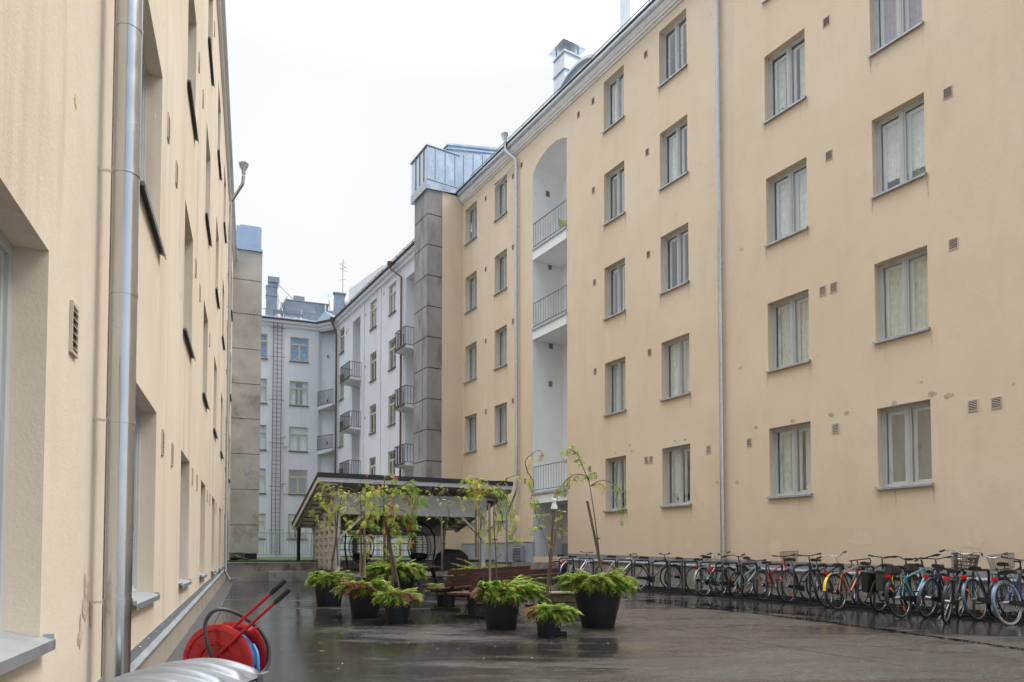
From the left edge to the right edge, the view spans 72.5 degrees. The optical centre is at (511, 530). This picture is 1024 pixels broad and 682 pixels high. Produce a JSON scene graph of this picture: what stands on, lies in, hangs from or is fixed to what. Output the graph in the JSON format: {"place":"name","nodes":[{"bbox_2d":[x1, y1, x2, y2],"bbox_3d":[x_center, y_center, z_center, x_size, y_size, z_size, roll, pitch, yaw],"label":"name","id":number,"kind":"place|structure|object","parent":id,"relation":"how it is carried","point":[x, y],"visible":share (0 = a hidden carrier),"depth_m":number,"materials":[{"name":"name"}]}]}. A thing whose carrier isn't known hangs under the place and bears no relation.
{"place":"outdoors","nodes":[
{"label":"outdoors","id":0,"kind":"place"},
{"bbox_2d":[228,557,479,561],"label":"lawn","id":1,"kind":"structure","parent":0,"point":[282,559],"depth_m":28.59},
{"bbox_2d":[229,224,262,558],"bbox_3d":[-11.040,-5.471,28.876,1.220,13.900,1.570,1,-2,-20],"label":"ventilation shaft","id":2,"kind":"object","parent":1,"relation":"on","point":[245,416],"visible":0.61,"depth_m":28.23,"materials":[{"name":"grey concrete"}]},
{"bbox_2d":[257,532,411,556],"bbox_3d":[-7.656,0.760,35.560,11.538,1.280,0.058,1,-2,-20],"label":"metal fence","id":3,"kind":"object","parent":1,"relation":"on","point":[311,533],"visible":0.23,"depth_m":34.45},
{"bbox_2d":[225,0,650,311],"label":"sky","id":4,"kind":"structure","parent":0,"point":[333,103],"materials":[{"name":"white"}]},
{"bbox_2d":[214,575,1023,681],"bbox_3d":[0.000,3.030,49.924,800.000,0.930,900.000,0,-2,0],"label":"ground","id":5,"kind":"structure","parent":0,"point":[379,648],"depth_m":8.72,"materials":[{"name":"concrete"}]},
{"bbox_2d":[0,0,248,681],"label":"apartment building","id":6,"kind":"structure","parent":5,"relation":"on","point":[118,247],"depth_m":3.94,"materials":[{"name":"paint"}]},
{"bbox_2d":[0,230,55,674],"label":"window","id":7,"kind":"structure","parent":6,"relation":"in","point":[16,650],"depth_m":2.91,"materials":[{"name":"grey paint"}]},
{"bbox_2d":[132,406,159,609],"bbox_3d":[-3.146,-0.252,5.809,0.271,1.725,1.350,1,-2,-20],"label":"window","id":8,"kind":"structure","parent":6,"relation":"in","point":[141,599],"depth_m":6.31,"materials":[{"name":"grey paint"}]},
{"bbox_2d":[140,52,165,259],"bbox_3d":[-3.146,-3.430,5.922,0.271,1.725,1.350,1,-2,-20],"label":"window","id":9,"kind":"structure","parent":6,"relation":"in","point":[143,189],"depth_m":6.42,"materials":[{"name":"grey paint"}]},
{"bbox_2d":[179,578,191,587],"bbox_3d":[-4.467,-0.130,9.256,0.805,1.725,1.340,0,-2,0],"label":"window sill","id":10,"kind":"structure","parent":6,"relation":"in","point":[182,582],"depth_m":9.30,"materials":[{"name":"grey paint"}]},
{"bbox_2d":[183,328,194,359],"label":"window","id":11,"kind":"structure","parent":6,"relation":"in","point":[185,331],"depth_m":9.22,"materials":[{"name":"glass"}]},
{"bbox_2d":[187,79,198,143],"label":"window","id":12,"kind":"structure","parent":6,"relation":"in","point":[189,83],"depth_m":9.38,"materials":[{"name":"grey paint"}]},
{"bbox_2d":[205,213,211,246],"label":"window","id":13,"kind":"structure","parent":6,"relation":"in","point":[206,214],"depth_m":12.83,"materials":[{"name":"glass"}]},
{"bbox_2d":[208,36,214,87],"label":"window","id":14,"kind":"structure","parent":6,"relation":"in","point":[209,38],"depth_m":12.96,"materials":[{"name":"grey paint"}]},
{"bbox_2d":[107,658,268,681],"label":"grit bin","id":15,"kind":"object","parent":5,"relation":"on","point":[206,670],"visible":1,"depth_m":3.28,"materials":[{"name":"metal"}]},
{"bbox_2d":[166,580,233,661],"bbox_3d":[-5.175,1.466,11.900,0.280,0.414,26.000,1,-2,-20],"label":"gutter strip","id":16,"kind":"object","parent":5,"relation":"on","point":[218,599],"visible":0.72,"depth_m":11.62,"materials":[{"name":"concrete"}]},
{"bbox_2d":[183,578,290,672],"bbox_3d":[-2.092,0.863,5.409,0.898,0.992,0.411,0,-2,8],"label":"hose reel","id":17,"kind":"object","parent":5,"relation":"on","point":[239,641],"visible":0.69,"depth_m":5.32,"materials":[{"name":"red paint"}]},
{"bbox_2d":[268,571,308,581],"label":"granite block","id":18,"kind":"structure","parent":5,"relation":"on","point":[275,576],"depth_m":23.94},
{"bbox_2d":[304,482,355,605],"bbox_3d":[-3.760,0.271,14.456,1.089,2.560,1.076,0,-2,0],"label":"potted tree","id":19,"kind":"object","parent":5,"relation":"on","point":[324,583],"visible":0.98,"depth_m":14.33,"materials":[{"name":"green plant"}]},
{"bbox_2d":[323,481,393,617],"bbox_3d":[-2.649,0.309,12.300,1.265,2.399,1.094,0,-2,0],"label":"potted tree","id":20,"kind":"object","parent":5,"relation":"on","point":[360,594],"visible":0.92,"depth_m":12.11,"materials":[{"name":"green plant"}]},
{"bbox_2d":[257,223,476,560],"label":"white apartment building","id":21,"kind":"structure","parent":5,"relation":"on","point":[337,389],"depth_m":47.96,"materials":[{"name":"paint"}]},
{"bbox_2d":[259,514,265,538],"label":"window","id":22,"kind":"structure","parent":21,"relation":"in","point":[261,516],"depth_m":47.92,"materials":[{"name":"glass"}]},
{"bbox_2d":[259,468,265,493],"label":"window","id":23,"kind":"structure","parent":21,"relation":"in","point":[262,477],"depth_m":48.03,"materials":[{"name":"glass"}]},
{"bbox_2d":[260,425,266,449],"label":"window","id":24,"kind":"structure","parent":21,"relation":"in","point":[263,428],"depth_m":48.13,"materials":[{"name":"glass"}]},
{"bbox_2d":[260,378,266,403],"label":"window","id":25,"kind":"structure","parent":21,"relation":"in","point":[263,399],"depth_m":48.25,"materials":[{"name":"glass"}]},
{"bbox_2d":[261,334,267,358],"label":"window","id":26,"kind":"structure","parent":21,"relation":"in","point":[264,337],"depth_m":48.35,"materials":[{"name":"glass"}]},
{"bbox_2d":[287,514,306,539],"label":"window","id":27,"kind":"structure","parent":21,"relation":"in","point":[290,516],"depth_m":48.62,"materials":[{"name":"glass"}]},
{"bbox_2d":[288,470,307,494],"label":"window","id":28,"kind":"structure","parent":21,"relation":"in","point":[301,477],"depth_m":48.69,"materials":[{"name":"paint"}]},
{"bbox_2d":[288,427,307,452],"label":"window","id":29,"kind":"structure","parent":21,"relation":"in","point":[298,436],"depth_m":48.93,"materials":[{"name":"glass"}]},
{"bbox_2d":[289,381,308,406],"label":"window","id":30,"kind":"structure","parent":21,"relation":"in","point":[292,388],"depth_m":48.99,"materials":[{"name":"paint"}]},
{"bbox_2d":[290,337,308,362],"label":"window","id":31,"kind":"structure","parent":21,"relation":"in","point":[299,347],"depth_m":49.16,"materials":[{"name":"glass"}]},
{"bbox_2d":[368,404,375,434],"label":"window","id":32,"kind":"structure","parent":21,"relation":"in","point":[372,414],"depth_m":42.45,"materials":[{"name":"paint"}]},
{"bbox_2d":[368,352,375,382],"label":"window","id":33,"kind":"structure","parent":21,"relation":"in","point":[372,361],"depth_m":42.58,"materials":[{"name":"glass"}]},
{"bbox_2d":[370,457,375,474],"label":"window","id":34,"kind":"structure","parent":21,"relation":"in","point":[373,466],"depth_m":42.46,"materials":[{"name":"paint"}]},
{"bbox_2d":[369,299,376,330],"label":"window","id":35,"kind":"structure","parent":21,"relation":"in","point":[374,310],"depth_m":42.78,"materials":[{"name":"paint"}]},
{"bbox_2d":[387,394,395,426],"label":"window","id":36,"kind":"structure","parent":21,"relation":"in","point":[393,404],"depth_m":39.86,"materials":[{"name":"paint"}]},
{"bbox_2d":[387,338,395,371],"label":"window","id":37,"kind":"structure","parent":21,"relation":"in","point":[391,349],"depth_m":39.91,"materials":[{"name":"glass"}]},
{"bbox_2d":[387,282,395,316],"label":"window","id":38,"kind":"structure","parent":21,"relation":"in","point":[393,294],"depth_m":40.15,"materials":[{"name":"glass"}]},
{"bbox_2d":[226,562,511,580],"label":"terrace wall","id":39,"kind":"structure","parent":5,"relation":"on","point":[249,571],"depth_m":24.26,"materials":[{"name":"concrete"}]},
{"bbox_2d":[228,562,317,562],"bbox_3d":[-8.358,1.114,24.533,3.120,0.029,0.380,1,-2,-20],"label":"terrace coping","id":40,"kind":"object","parent":39,"relation":"on","point":[272,562],"visible":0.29,"depth_m":24.34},
{"bbox_2d":[358,488,428,604],"bbox_3d":[-2.517,0.321,14.873,1.557,2.479,1.685,0,-2,0],"label":"potted tree","id":41,"kind":"object","parent":5,"relation":"on","point":[408,573],"visible":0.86,"depth_m":14.54,"materials":[{"name":"green plant"}]},
{"bbox_2d":[360,472,430,623],"bbox_3d":[-1.899,0.263,11.362,1.218,2.452,0.841,0,-2,0],"label":"potted tree","id":42,"kind":"object","parent":5,"relation":"on","point":[397,603],"visible":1,"depth_m":11.29,"materials":[{"name":"green plant"}]},
{"bbox_2d":[352,566,446,594],"bbox_3d":[-2.750,1.256,17.567,1.900,0.732,1.660,-1,-2,20],"label":"picnic table","id":43,"kind":"object","parent":5,"relation":"on","point":[434,578],"visible":0.28,"depth_m":17.27,"materials":[{"name":"brown wood"}]},
{"bbox_2d":[292,472,512,584],"bbox_3d":[-4.102,0.207,24.944,6.515,3.674,5.660,1,-2,-25],"label":"gazebo","id":44,"kind":"object","parent":5,"relation":"on","point":[303,518],"visible":0.52,"depth_m":23.52,"materials":[{"name":"wood"}]},
{"bbox_2d":[344,521,373,569],"bbox_3d":[-5.161,0.503,23.921,0.942,1.700,0.928,-1,-2,15],"label":"egg chair","id":45,"kind":"object","parent":44,"relation":"hanging from","point":[356,556],"visible":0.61,"depth_m":23.69,"materials":[{"name":"black paint"}]},
{"bbox_2d":[407,522,435,569],"bbox_3d":[-3.294,0.539,24.956,0.942,1.700,0.928,-1,-2,20],"label":"egg chair","id":46,"kind":"object","parent":44,"relation":"hanging from","point":[417,556],"visible":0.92,"depth_m":24.89,"materials":[{"name":"wicker"}]},
{"bbox_2d":[434,549,468,569],"bbox_3d":[-2.151,1.037,24.865,1.250,0.768,0.600,1,-2,-25],"label":"covered barbecue","id":47,"kind":"object","parent":44,"relation":"on","point":[450,556],"visible":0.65,"depth_m":24.58,"materials":[{"name":"fabric"}]},
{"bbox_2d":[353,578,451,589],"bbox_3d":[-2.742,1.521,19.753,3.600,0.320,0.700,1,-2,-14],"label":"timber edging","id":48,"kind":"object","parent":5,"relation":"on","point":[424,584],"visible":0.09,"depth_m":19.76,"materials":[{"name":"brown wood"}]},
{"bbox_2d":[423,482,466,605],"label":"potted tree","id":49,"kind":"object","parent":5,"relation":"on","point":[440,598],"visible":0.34,"depth_m":14.42,"materials":[{"name":"green plant"}]},
{"bbox_2d":[410,143,499,560],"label":"stair wing","id":50,"kind":"structure","parent":5,"relation":"on","point":[440,177],"depth_m":31.85,"materials":[{"name":"concrete"}]},
{"bbox_2d":[424,566,530,610],"bbox_3d":[-0.615,1.161,14.573,0.680,0.824,3.182,-1,-2,30],"label":"park bench","id":51,"kind":"object","parent":5,"relation":"on","point":[455,579],"visible":0.5,"depth_m":13.45,"materials":[{"name":"brown wood"}]},
{"bbox_2d":[447,477,513,599],"bbox_3d":[-0.715,0.166,16.347,1.706,2.851,1.913,0,-2,0],"label":"potted tree","id":52,"kind":"object","parent":5,"relation":"on","point":[479,534],"visible":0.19,"depth_m":16.32,"materials":[{"name":"green plant"}]},
{"bbox_2d":[446,568,557,618],"bbox_3d":[-0.076,1.133,13.147,0.680,0.821,3.042,-1,-2,31],"label":"park bench","id":53,"kind":"object","parent":5,"relation":"on","point":[472,605],"visible":0.52,"depth_m":12.29,"materials":[{"name":"brown wood"}]},
{"bbox_2d":[457,450,552,629],"bbox_3d":[-0.059,0.128,10.553,1.353,2.691,1.155,1,-2,-35],"label":"potted tree","id":54,"kind":"object","parent":5,"relation":"on","point":[502,602],"visible":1,"depth_m":10.40,"materials":[{"name":"green plant"}]},
{"bbox_2d":[521,491,582,636],"bbox_3d":[0.562,0.436,9.643,0.889,2.037,0.906,0,-2,0],"label":"potted tree","id":55,"kind":"object","parent":5,"relation":"on","point":[549,620],"visible":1,"depth_m":9.50,"materials":[{"name":"green plant"}]},
{"bbox_2d":[543,591,579,618],"bbox_3d":[0.860,1.272,11.962,0.560,0.452,0.440,1,-2,-20],"label":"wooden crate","id":56,"kind":"object","parent":5,"relation":"on","point":[561,597],"visible":0.37,"depth_m":11.79,"materials":[{"name":"brown wood"}]},
{"bbox_2d":[560,551,592,574],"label":"bicycle","id":57,"kind":"object","parent":5,"relation":"on","point":[572,556],"visible":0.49,"depth_m":23.01,"materials":[{"name":"paint"}]},
{"bbox_2d":[553,444,643,628],"bbox_3d":[1.313,0.047,10.753,1.336,2.863,1.276,-1,-2,30],"label":"potted tree","id":58,"kind":"object","parent":5,"relation":"on","point":[597,597],"visible":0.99,"depth_m":10.47,"materials":[{"name":"green plant"}]},
{"bbox_2d":[595,553,636,575],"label":"bicycle","id":59,"kind":"object","parent":5,"relation":"on","point":[628,565],"visible":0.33,"depth_m":21.76,"materials":[{"name":"paint"}]},
{"bbox_2d":[625,552,680,588],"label":"bicycle","id":60,"kind":"object","parent":5,"relation":"on","point":[647,578],"visible":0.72,"depth_m":19.46,"materials":[{"name":"paint"}]},
{"bbox_2d":[664,557,681,586],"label":"bicycle","id":61,"kind":"object","parent":5,"relation":"on","point":[678,566],"visible":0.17,"depth_m":20.02,"materials":[{"name":"paint"}]},
{"bbox_2d":[685,553,727,592],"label":"bicycle","id":62,"kind":"object","parent":5,"relation":"on","point":[699,560],"visible":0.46,"depth_m":18.07,"materials":[{"name":"paint"}]},
{"bbox_2d":[693,551,736,595],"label":"bicycle","id":63,"kind":"object","parent":5,"relation":"on","point":[702,581],"visible":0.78,"depth_m":17.11,"materials":[{"name":"paint"}]},
{"bbox_2d":[709,553,753,595],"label":"bicycle","id":64,"kind":"object","parent":5,"relation":"on","point":[727,579],"visible":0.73,"depth_m":16.98,"materials":[{"name":"paint"}]},
{"bbox_2d":[457,0,1023,611],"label":"apartment building","id":65,"kind":"structure","parent":5,"relation":"on","point":[759,294],"depth_m":18.01,"materials":[{"name":"paint"}]},
{"bbox_2d":[463,415,476,453],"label":"window","id":66,"kind":"structure","parent":65,"relation":"in","point":[471,422],"depth_m":31.92,"materials":[{"name":"glass"}]},
{"bbox_2d":[463,343,476,383],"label":"window","id":67,"kind":"structure","parent":65,"relation":"in","point":[474,351],"depth_m":32.04,"materials":[{"name":"glass"}]},
{"bbox_2d":[463,273,476,314],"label":"window","id":68,"kind":"structure","parent":65,"relation":"in","point":[474,282],"depth_m":32.13,"materials":[{"name":"grey paint"}]},
{"bbox_2d":[464,204,476,245],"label":"window","id":69,"kind":"structure","parent":65,"relation":"in","point":[474,214],"depth_m":32.11,"materials":[{"name":"glass"}]},
{"bbox_2d":[492,480,506,521],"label":"window","id":70,"kind":"structure","parent":65,"relation":"in","point":[505,509],"depth_m":29.27,"materials":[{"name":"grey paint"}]},
{"bbox_2d":[492,404,506,445],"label":"window","id":71,"kind":"structure","parent":65,"relation":"in","point":[503,408],"depth_m":29.39,"materials":[{"name":"glass"}]},
{"bbox_2d":[493,327,506,369],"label":"window","id":72,"kind":"structure","parent":65,"relation":"in","point":[503,335],"depth_m":29.72,"materials":[{"name":"grey paint"}]},
{"bbox_2d":[493,252,506,295],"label":"window","id":73,"kind":"structure","parent":65,"relation":"in","point":[504,255],"depth_m":29.79,"materials":[{"name":"grey paint"}]},
{"bbox_2d":[493,177,506,221],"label":"window","id":74,"kind":"structure","parent":65,"relation":"in","point":[504,188],"depth_m":29.95,"materials":[{"name":"glass"}]},
{"bbox_2d":[601,70,624,133],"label":"window","id":75,"kind":"structure","parent":65,"relation":"in","point":[618,88],"depth_m":23.46,"materials":[{"name":"glass"}]},
{"bbox_2d":[602,165,624,225],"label":"window","id":76,"kind":"structure","parent":65,"relation":"in","point":[618,171],"depth_m":23.21,"materials":[{"name":"glass"}]},
{"bbox_2d":[602,261,625,320],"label":"window","id":77,"kind":"structure","parent":65,"relation":"in","point":[618,266],"depth_m":23.15,"materials":[{"name":"grey paint"}]},
{"bbox_2d":[603,359,625,416],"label":"window","id":78,"kind":"structure","parent":65,"relation":"in","point":[619,373],"depth_m":23.13,"materials":[{"name":"glass"}]},
{"bbox_2d":[603,456,626,512],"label":"window","id":79,"kind":"structure","parent":65,"relation":"in","point":[618,472],"depth_m":23.16,"materials":[{"name":"glass"}]},
{"bbox_2d":[657,14,687,87],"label":"window","id":80,"kind":"structure","parent":65,"relation":"in","point":[676,26],"depth_m":21.02,"materials":[{"name":"glass"}]},
{"bbox_2d":[657,119,688,190],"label":"window","id":81,"kind":"structure","parent":65,"relation":"in","point":[675,140],"depth_m":21.09,"materials":[{"name":"glass"}]},
{"bbox_2d":[658,226,689,294],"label":"window","id":82,"kind":"structure","parent":65,"relation":"in","point":[679,234],"depth_m":20.75,"materials":[{"name":"grey paint"}]},
{"bbox_2d":[659,335,690,401],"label":"window","id":83,"kind":"structure","parent":65,"relation":"in","point":[679,353],"depth_m":20.74,"materials":[{"name":"grey paint"}]},
{"bbox_2d":[660,445,691,507],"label":"window","id":84,"kind":"structure","parent":65,"relation":"in","point":[677,464],"depth_m":20.81,"materials":[{"name":"glass"}]},
{"bbox_2d":[762,34,806,124],"bbox_3d":[6.941,-11.323,17.551,0.463,1.785,1.250,1,-2,-31],"label":"window","id":85,"kind":"structure","parent":65,"relation":"in","point":[783,67],"depth_m":17.64,"materials":[{"name":"grey paint"}]},
{"bbox_2d":[764,162,808,246],"bbox_3d":[6.942,-8.125,17.438,0.466,1.785,1.250,1,-2,-31],"label":"window","id":86,"kind":"structure","parent":65,"relation":"in","point":[791,192],"depth_m":17.51,"materials":[{"name":"glass"}]},
{"bbox_2d":[765,292,810,372],"bbox_3d":[6.942,-4.897,17.324,0.466,1.785,1.250,1,-2,-31],"label":"window","id":87,"kind":"structure","parent":65,"relation":"in","point":[793,318],"depth_m":17.39,"materials":[{"name":"glass"}]},
{"bbox_2d":[767,423,812,498],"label":"window","id":88,"kind":"structure","parent":65,"relation":"in","point":[789,483],"depth_m":17.28,"materials":[{"name":"glass"}]},
{"bbox_2d":[867,0,923,57],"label":"window","id":89,"kind":"structure","parent":65,"relation":"in","point":[897,18],"depth_m":15.45,"materials":[{"name":"grey paint"}]},
{"bbox_2d":[869,97,926,198],"bbox_3d":[8.399,-8.209,15.054,0.466,1.785,1.200,1,-2,-31],"label":"window","id":90,"kind":"structure","parent":65,"relation":"in","point":[903,137],"depth_m":15.09,"materials":[{"name":"glass"}]},
{"bbox_2d":[872,249,930,344],"bbox_3d":[8.399,-4.981,14.940,0.466,1.785,1.200,1,-2,-31],"label":"window","id":91,"kind":"structure","parent":65,"relation":"in","point":[906,283],"depth_m":14.97,"materials":[{"name":"glass"}]},
{"bbox_2d":[875,401,933,489],"bbox_3d":[8.392,-1.784,14.823,0.451,1.785,1.200,1,-2,-31],"label":"window","id":92,"kind":"structure","parent":65,"relation":"in","point":[911,412],"depth_m":14.86,"materials":[{"name":"glass"}]},
{"bbox_2d":[728,558,767,596],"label":"bicycle","id":93,"kind":"object","parent":5,"relation":"on","point":[747,583],"visible":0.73,"depth_m":16.95,"materials":[{"name":"paint"}]},
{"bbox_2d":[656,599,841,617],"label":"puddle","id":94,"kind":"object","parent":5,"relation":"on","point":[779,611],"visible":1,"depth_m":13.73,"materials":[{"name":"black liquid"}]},
{"bbox_2d":[753,551,798,598],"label":"bicycle","id":95,"kind":"object","parent":5,"relation":"on","point":[784,562],"visible":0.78,"depth_m":16.05,"materials":[{"name":"paint"}]},
{"bbox_2d":[532,558,1023,622],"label":"bike rack","id":96,"kind":"object","parent":5,"relation":"on","point":[771,598],"visible":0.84,"depth_m":15.56,"materials":[{"name":"metal"}]},
{"bbox_2d":[776,553,823,601],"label":"bicycle","id":97,"kind":"object","parent":5,"relation":"on","point":[801,588],"visible":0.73,"depth_m":15.31,"materials":[{"name":"paint"}]},
{"bbox_2d":[799,558,826,598],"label":"bicycle","id":98,"kind":"object","parent":5,"relation":"on","point":[812,560],"visible":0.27,"depth_m":15.86,"materials":[{"name":"paint"}]},
{"bbox_2d":[621,596,1023,649],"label":"puddle","id":99,"kind":"object","parent":5,"relation":"on","point":[809,619],"visible":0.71,"depth_m":10.98,"materials":[{"name":"black liquid"}]},
{"bbox_2d":[812,551,855,607],"bbox_3d":[6.624,1.005,14.390,1.761,1.114,0.632,1,-14,-40],"label":"bicycle","id":100,"kind":"object","parent":5,"relation":"on","point":[823,565],"visible":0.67,"depth_m":14.18,"materials":[{"name":"paint"}]},
{"bbox_2d":[823,558,875,609],"bbox_3d":[6.697,1.053,13.838,1.752,0.977,0.428,1,-9,-33],"label":"bicycle","id":101,"kind":"object","parent":5,"relation":"on","point":[850,593],"visible":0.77,"depth_m":13.69,"materials":[{"name":"paint"}]},
{"bbox_2d":[850,555,896,604],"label":"bicycle","id":102,"kind":"object","parent":5,"relation":"on","point":[854,577],"visible":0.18,"depth_m":14.54,"materials":[{"name":"paint"}]},
{"bbox_2d":[861,556,918,611],"bbox_3d":[7.313,1.012,13.324,1.685,1.034,0.632,1,3,-33],"label":"bicycle","id":103,"kind":"object","parent":5,"relation":"on","point":[876,581],"visible":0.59,"depth_m":13.00,"materials":[{"name":"paint"}]},
{"bbox_2d":[885,553,942,617],"bbox_3d":[7.068,0.976,12.276,1.761,1.074,0.606,1,-10,-30],"label":"bicycle","id":104,"kind":"object","parent":5,"relation":"on","point":[891,570],"visible":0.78,"depth_m":12.06,"materials":[{"name":"paint"}]},
{"bbox_2d":[902,556,950,610],"bbox_3d":[7.964,1.012,13.382,1.761,1.034,0.607,1,-5,-32],"label":"bicycle","id":105,"kind":"object","parent":5,"relation":"on","point":[913,567],"visible":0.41,"depth_m":13.16,"materials":[{"name":"paint"}]},
{"bbox_2d":[916,552,975,617],"bbox_3d":[7.596,0.959,12.256,1.761,1.105,0.632,1,7,-34],"label":"bicycle","id":106,"kind":"object","parent":5,"relation":"on","point":[937,599],"visible":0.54,"depth_m":12.05,"materials":[{"name":"paint"}]},
{"bbox_2d":[937,549,982,622],"bbox_3d":[7.349,0.908,11.559,0.632,1.174,1.761,6,3,43],"label":"bicycle","id":107,"kind":"object","parent":5,"relation":"on","point":[955,599],"visible":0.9,"depth_m":11.48,"materials":[{"name":"paint"}]},
{"bbox_2d":[960,552,1017,620],"bbox_3d":[8.159,0.951,11.951,1.761,1.114,0.632,1,-11,-30],"label":"bicycle","id":108,"kind":"object","parent":5,"relation":"on","point":[986,599],"visible":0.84,"depth_m":11.81,"materials":[{"name":"paint"}]},
{"bbox_2d":[987,556,1023,616],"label":"bicycle","id":109,"kind":"object","parent":5,"relation":"on","point":[1004,564],"visible":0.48,"depth_m":12.17,"materials":[{"name":"paint"}]},
{"bbox_2d":[991,560,1023,624],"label":"bicycle","id":110,"kind":"object","parent":5,"relation":"on","point":[1020,602],"visible":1,"depth_m":10.98,"materials":[{"name":"paint"}]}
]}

